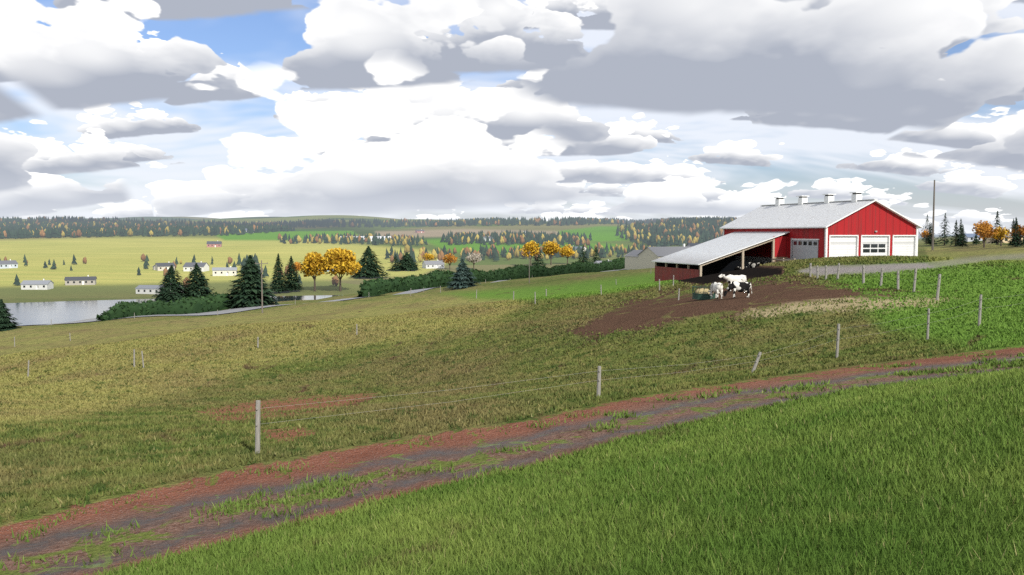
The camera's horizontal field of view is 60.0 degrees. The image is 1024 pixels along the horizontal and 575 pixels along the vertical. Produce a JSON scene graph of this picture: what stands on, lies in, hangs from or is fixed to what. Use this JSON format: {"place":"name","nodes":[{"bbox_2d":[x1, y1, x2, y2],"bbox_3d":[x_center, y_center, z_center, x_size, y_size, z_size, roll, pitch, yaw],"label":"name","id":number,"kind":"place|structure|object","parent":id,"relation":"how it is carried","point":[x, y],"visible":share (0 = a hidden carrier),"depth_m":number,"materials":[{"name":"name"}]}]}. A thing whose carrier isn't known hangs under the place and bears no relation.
{"place":"outdoors","nodes":[
{"label":"outdoors","id":0,"kind":"place"},
{"bbox_2d":[4,295,339,325],"bbox_3d":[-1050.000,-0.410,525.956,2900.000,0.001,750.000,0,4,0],"label":"bay water","id":1,"kind":"structure","parent":0,"point":[33,313],"depth_m":369.42,"materials":[{"name":"grey liquid"}]},
{"bbox_2d":[20,269,627,325],"bbox_3d":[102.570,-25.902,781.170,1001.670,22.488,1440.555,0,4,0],"label":"paved road","id":2,"kind":"structure","parent":0,"point":[253,307],"depth_m":150.37,"materials":[{"name":"grey asphalt"}]},
{"bbox_2d":[0,215,1023,574],"bbox_3d":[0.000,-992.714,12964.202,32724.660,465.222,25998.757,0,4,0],"label":"ground","id":3,"kind":"structure","parent":0,"point":[164,519],"depth_m":38.62,"materials":[{"name":"green plant"}]},
{"bbox_2d":[0,259,17,268],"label":"house","id":4,"kind":"structure","parent":3,"relation":"on","point":[10,263],"depth_m":604.15,"materials":[{"name":"white"}]},
{"bbox_2d":[0,299,22,331],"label":"spruce","id":5,"kind":"object","parent":3,"relation":"on","point":[6,323],"visible":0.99,"depth_m":130.60,"materials":[{"name":"green plant"}]},
{"bbox_2d":[20,279,53,289],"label":"white house","id":6,"kind":"structure","parent":3,"relation":"on","point":[43,284],"depth_m":462.45,"materials":[{"name":"white"}]},
{"bbox_2d":[64,275,96,284],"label":"house","id":7,"kind":"structure","parent":3,"relation":"on","point":[88,280],"depth_m":491.76,"materials":[{"name":"beige"}]},
{"bbox_2d":[135,285,179,293],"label":"house","id":8,"kind":"structure","parent":3,"relation":"on","point":[146,289],"depth_m":448.33,"materials":[{"name":"white"}]},
{"bbox_2d":[13,255,302,285],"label":"trees","id":9,"kind":"object","parent":3,"relation":"on","point":[17,282],"visible":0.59,"depth_m":559.99,"materials":[{"name":"green plant"}]},
{"bbox_2d":[153,261,174,270],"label":"white house","id":10,"kind":"structure","parent":3,"relation":"on","point":[159,266],"depth_m":602.03,"materials":[{"name":"beige"}]},
{"bbox_2d":[96,291,236,320],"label":"hedge","id":11,"kind":"object","parent":3,"relation":"on","point":[183,305],"visible":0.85,"depth_m":147.99,"materials":[{"name":"green plant"}]},
{"bbox_2d":[150,265,193,300],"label":"spruce","id":12,"kind":"object","parent":3,"relation":"on","point":[170,289],"visible":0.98,"depth_m":420.20,"materials":[{"name":"green plant"}]},
{"bbox_2d":[14,324,356,376],"bbox_3d":[-37.326,4.987,76.632,56.167,6.358,17.650,3,5,44],"label":"field fence","id":13,"kind":"object","parent":3,"relation":"on","point":[142,352],"depth_m":60.05,"materials":[{"name":"grey wood"}]},
{"bbox_2d":[183,261,208,271],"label":"white house","id":14,"kind":"structure","parent":3,"relation":"on","point":[203,266],"depth_m":599.17,"materials":[{"name":"white"}]},
{"bbox_2d":[178,263,215,297],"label":"spruce","id":15,"kind":"object","parent":3,"relation":"on","point":[198,287],"visible":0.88,"depth_m":427.34,"materials":[{"name":"green plant"}]},
{"bbox_2d":[206,240,221,246],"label":"barn","id":16,"kind":"structure","parent":3,"relation":"on","point":[217,243],"depth_m":936.49,"materials":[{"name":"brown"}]},
{"bbox_2d":[212,266,236,275],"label":"village house","id":17,"kind":"structure","parent":3,"relation":"on","point":[225,271],"depth_m":565.02,"materials":[{"name":"beige"}]},
{"bbox_2d":[141,253,338,286],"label":"trees","id":18,"kind":"object","parent":3,"relation":"on","point":[335,280],"visible":0.61,"depth_m":555.56,"materials":[{"name":"green plant"}]},
{"bbox_2d":[224,255,279,307],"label":"spruce","id":19,"kind":"object","parent":3,"relation":"on","point":[246,291],"visible":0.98,"depth_m":155.84,"materials":[{"name":"green plant"}]},
{"bbox_2d":[255,260,267,312],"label":"utility pole","id":20,"kind":"object","parent":3,"relation":"on","point":[261,263],"depth_m":133.97,"materials":[{"name":"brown wood"}]},
{"bbox_2d":[269,253,290,292],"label":"slim spruce","id":21,"kind":"object","parent":3,"relation":"on","point":[274,285],"visible":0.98,"depth_m":459.02,"materials":[{"name":"green plant"}]},
{"bbox_2d":[282,256,303,290],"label":"slim spruce","id":22,"kind":"object","parent":3,"relation":"on","point":[292,284],"visible":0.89,"depth_m":467.14,"materials":[{"name":"green plant"}]},
{"bbox_2d":[291,262,303,271],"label":"orange tree","id":23,"kind":"object","parent":3,"relation":"on","point":[298,267],"visible":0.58,"depth_m":549.35,"materials":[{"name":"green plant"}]},
{"bbox_2d":[299,251,326,290],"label":"yellow maple","id":24,"kind":"object","parent":3,"relation":"on","point":[311,262],"visible":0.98,"depth_m":466.97,"materials":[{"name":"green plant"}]},
{"bbox_2d":[318,248,361,290],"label":"yellow maple","id":25,"kind":"object","parent":3,"relation":"on","point":[340,261],"visible":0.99,"depth_m":464.91,"materials":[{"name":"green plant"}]},
{"bbox_2d":[0,216,735,268],"bbox_3d":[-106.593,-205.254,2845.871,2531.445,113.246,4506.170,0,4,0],"label":"trees","id":26,"kind":"object","parent":3,"relation":"on","point":[78,233],"visible":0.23,"depth_m":1122.90,"materials":[{"name":"green plant"}]},
{"bbox_2d":[0,215,736,276],"bbox_3d":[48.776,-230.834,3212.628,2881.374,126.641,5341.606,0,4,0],"label":"forest","id":27,"kind":"object","parent":3,"relation":"on","point":[13,231],"visible":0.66,"depth_m":1239.84,"materials":[{"name":"green plant"}]},
{"bbox_2d":[350,246,390,278],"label":"spruce","id":28,"kind":"object","parent":3,"relation":"on","point":[369,265],"visible":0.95,"depth_m":555.06,"materials":[{"name":"green plant"}]},
{"bbox_2d":[361,236,390,240],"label":"buildings","id":29,"kind":"structure","parent":3,"relation":"on","point":[377,236],"depth_m":1096.71,"materials":[{"name":"white"}]},
{"bbox_2d":[388,254,402,270],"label":"spruce","id":30,"kind":"object","parent":3,"relation":"on","point":[396,266],"visible":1,"depth_m":616.83,"materials":[{"name":"green plant"}]},
{"bbox_2d":[396,252,420,270],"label":"spruce","id":31,"kind":"object","parent":3,"relation":"on","point":[408,263],"visible":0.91,"depth_m":621.79,"materials":[{"name":"green plant"}]},
{"bbox_2d":[422,253,434,260],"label":"yellow tree","id":32,"kind":"object","parent":3,"relation":"on","point":[428,256],"visible":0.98,"depth_m":663.91,"materials":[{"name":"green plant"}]},
{"bbox_2d":[422,259,444,268],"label":"house","id":33,"kind":"structure","parent":3,"relation":"on","point":[431,264],"depth_m":646.89,"materials":[{"name":"grey"}]},
{"bbox_2d":[442,253,457,269],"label":"orange tree","id":34,"kind":"object","parent":3,"relation":"on","point":[449,258],"visible":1,"depth_m":633.90,"materials":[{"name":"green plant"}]},
{"bbox_2d":[445,259,481,288],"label":"blue spruce","id":35,"kind":"object","parent":3,"relation":"on","point":[462,279],"visible":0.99,"depth_m":162.26,"materials":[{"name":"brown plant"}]},
{"bbox_2d":[466,252,481,268],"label":"pale tree","id":36,"kind":"object","parent":3,"relation":"on","point":[474,257],"visible":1,"depth_m":634.86,"materials":[{"name":"brown plant"}]},
{"bbox_2d":[355,257,624,297],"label":"long hedge","id":37,"kind":"object","parent":3,"relation":"on","point":[378,286],"visible":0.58,"depth_m":221.73,"materials":[{"name":"green plant"}]},
{"bbox_2d":[0,255,1023,574],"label":"grass","id":38,"kind":"structure","parent":3,"relation":"on","point":[734,437],"depth_m":15.40,"materials":[{"name":"green plant"}]},
{"bbox_2d":[529,251,530,282],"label":"utility pole","id":39,"kind":"object","parent":3,"relation":"on","point":[529,266],"visible":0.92,"depth_m":152.50,"materials":[{"name":"grey wood"}]},
{"bbox_2d":[522,240,539,264],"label":"autumn tree","id":40,"kind":"object","parent":3,"relation":"on","point":[531,247],"visible":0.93,"depth_m":667.41,"materials":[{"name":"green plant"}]},
{"bbox_2d":[531,246,545,264],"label":"spruce","id":41,"kind":"object","parent":3,"relation":"on","point":[537,260],"visible":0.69,"depth_m":677.44,"materials":[{"name":"green plant"}]},
{"bbox_2d":[410,273,673,303],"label":"fence posts","id":42,"kind":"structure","parent":3,"relation":"on","point":[546,291],"depth_m":82.12,"materials":[{"name":"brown wood"}]},
{"bbox_2d":[542,240,561,264],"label":"autumn tree","id":43,"kind":"object","parent":3,"relation":"on","point":[552,248],"visible":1,"depth_m":685.37,"materials":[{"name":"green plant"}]},
{"bbox_2d":[559,244,574,262],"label":"autumn tree","id":44,"kind":"object","parent":3,"relation":"on","point":[566,251],"visible":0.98,"depth_m":695.55,"materials":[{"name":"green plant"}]},
{"bbox_2d":[578,245,591,262],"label":"spruce","id":45,"kind":"object","parent":3,"relation":"on","point":[582,255],"visible":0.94,"depth_m":706.20,"materials":[{"name":"green plant"}]},
{"bbox_2d":[591,247,601,261],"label":"spruce","id":46,"kind":"object","parent":3,"relation":"on","point":[594,255],"visible":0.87,"depth_m":716.11,"materials":[{"name":"green plant"}]},
{"bbox_2d":[255,294,1021,453],"bbox_3d":[7.880,1.876,29.024,34.216,2.800,2.973,-2,4,-35],"label":"pasture fence","id":47,"kind":"object","parent":3,"relation":"on","point":[257,431],"visible":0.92,"depth_m":23.31,"materials":[{"name":"grey wood"}]},
{"bbox_2d":[624,244,692,269],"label":"shed","id":48,"kind":"structure","parent":3,"relation":"on","point":[640,259],"depth_m":258.22,"materials":[{"name":"beige"}]},
{"bbox_2d":[692,286,714,299],"bbox_3d":[11.832,0.337,54.441,1.550,0.784,1.550,0,4,0],"label":"hay feeder","id":49,"kind":"object","parent":3,"relation":"on","point":[701,293],"visible":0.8,"depth_m":53.94,"materials":[{"name":"green paint"}]},
{"bbox_2d":[708,282,722,298],"bbox_3d":[12.162,0.153,52.984,0.512,0.982,1.680,-1,4,-10],"label":"white cow","id":50,"kind":"object","parent":3,"relation":"on","point":[716,288],"visible":1,"depth_m":52.49},
{"bbox_2d":[718,274,746,290],"bbox_3d":[14.219,-0.324,57.215,1.957,1.098,0.558,0,4,-5],"label":"cow","id":51,"kind":"object","parent":3,"relation":"on","point":[729,278],"visible":0.68,"depth_m":57.04},
{"bbox_2d":[723,281,751,297],"bbox_3d":[12.748,0.111,50.083,1.604,0.937,0.489,0,4,2],"label":"cow","id":52,"kind":"object","parent":3,"relation":"on","point":[735,286],"visible":1,"depth_m":49.93},
{"bbox_2d":[748,262,767,267],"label":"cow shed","id":53,"kind":"structure","parent":3,"relation":"on","point":[752,264],"depth_m":103.11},
{"bbox_2d":[651,192,922,280],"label":"barn","id":54,"kind":"structure","parent":3,"relation":"on","point":[804,228],"depth_m":99.99,"materials":[{"name":"red metal"}]},
{"bbox_2d":[809,263,940,299],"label":"fence posts","id":55,"kind":"object","parent":3,"relation":"on","point":[881,278],"visible":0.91,"depth_m":49.58,"materials":[{"name":"grey wood"}]},
{"bbox_2d":[919,229,930,241],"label":"autumn wood","id":56,"kind":"object","parent":3,"relation":"on","point":[923,234],"visible":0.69,"depth_m":441.73,"materials":[{"name":"orange plant"}]},
{"bbox_2d":[920,215,931,239],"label":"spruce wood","id":57,"kind":"object","parent":3,"relation":"on","point":[925,227],"visible":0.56,"depth_m":597.31,"materials":[{"name":"green plant"}]},
{"bbox_2d":[924,223,936,244],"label":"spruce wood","id":58,"kind":"object","parent":3,"relation":"on","point":[930,238],"visible":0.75,"depth_m":316.95,"materials":[{"name":"plant"}]},
{"bbox_2d":[931,180,934,249],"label":"utility pole","id":59,"kind":"structure","parent":3,"relation":"on","point":[932,247],"depth_m":194.93,"materials":[{"name":"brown wood"}]},
{"bbox_2d":[934,213,952,244],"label":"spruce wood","id":60,"kind":"object","parent":3,"relation":"on","point":[944,232],"visible":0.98,"depth_m":310.67,"materials":[{"name":"green plant"}]},
{"bbox_2d":[949,220,959,245],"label":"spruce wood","id":61,"kind":"object","parent":3,"relation":"on","point":[955,234],"visible":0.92,"depth_m":240.81,"materials":[{"name":"green plant"}]},
{"bbox_2d":[954,219,966,243],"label":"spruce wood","id":62,"kind":"object","parent":3,"relation":"on","point":[960,225],"visible":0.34,"depth_m":275.80,"materials":[{"name":"green plant"}]},
{"bbox_2d":[956,226,967,246],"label":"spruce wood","id":63,"kind":"object","parent":3,"relation":"on","point":[962,244],"visible":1,"depth_m":221.72,"materials":[{"name":"green plant"}]},
{"bbox_2d":[956,224,967,245],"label":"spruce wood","id":64,"kind":"object","parent":3,"relation":"on","point":[958,244],"visible":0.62,"depth_m":239.15,"materials":[{"name":"green plant"}]},
{"bbox_2d":[964,233,982,241],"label":"blue house","id":65,"kind":"structure","parent":3,"relation":"on","point":[969,237],"depth_m":371.43,"materials":[{"name":"grey"}]},
{"bbox_2d":[972,227,981,244],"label":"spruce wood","id":66,"kind":"object","parent":3,"relation":"on","point":[975,240],"visible":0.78,"depth_m":238.57,"materials":[{"name":"green plant"}]},
{"bbox_2d":[973,220,992,242],"bbox_3d":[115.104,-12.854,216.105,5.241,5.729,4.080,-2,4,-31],"label":"autumn wood","id":67,"kind":"object","parent":3,"relation":"on","point":[986,232],"visible":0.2,"depth_m":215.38,"materials":[{"name":"orange plant"}]},
{"bbox_2d":[972,223,998,247],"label":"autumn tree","id":68,"kind":"object","parent":3,"relation":"on","point":[990,232],"visible":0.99,"depth_m":202.06,"materials":[{"name":"orange plant"}]},
{"bbox_2d":[987,211,1006,244],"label":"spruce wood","id":69,"kind":"object","parent":3,"relation":"on","point":[997,223],"visible":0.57,"depth_m":217.53,"materials":[{"name":"green plant"}]},
{"bbox_2d":[993,226,1010,245],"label":"autumn wood","id":70,"kind":"object","parent":3,"relation":"on","point":[1005,232],"visible":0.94,"depth_m":202.20,"materials":[{"name":"yellow plant"}]},
{"bbox_2d":[986,229,1022,243],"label":"tan house","id":71,"kind":"structure","parent":3,"relation":"on","point":[988,240],"depth_m":250.79,"materials":[{"name":"beige"}]},
{"bbox_2d":[1007,218,1022,246],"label":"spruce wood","id":72,"kind":"object","parent":3,"relation":"on","point":[1015,238],"visible":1,"depth_m":179.21,"materials":[{"name":"green plant"}]},
{"bbox_2d":[1009,224,1023,240],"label":"autumn wood","id":73,"kind":"object","parent":3,"relation":"on","point":[1020,229],"visible":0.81,"depth_m":180.30,"materials":[{"name":"orange plant"}]},
{"bbox_2d":[0,0,1023,234],"label":"sky","id":74,"kind":"structure","parent":0,"point":[396,109],"materials":[{"name":"white"}]},
{"bbox_2d":[686,243,700,245],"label":"roof","id":75,"kind":"structure","parent":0,"point":[691,244],"depth_m":296.03,"materials":[{"name":"grey metal"}]}
]}

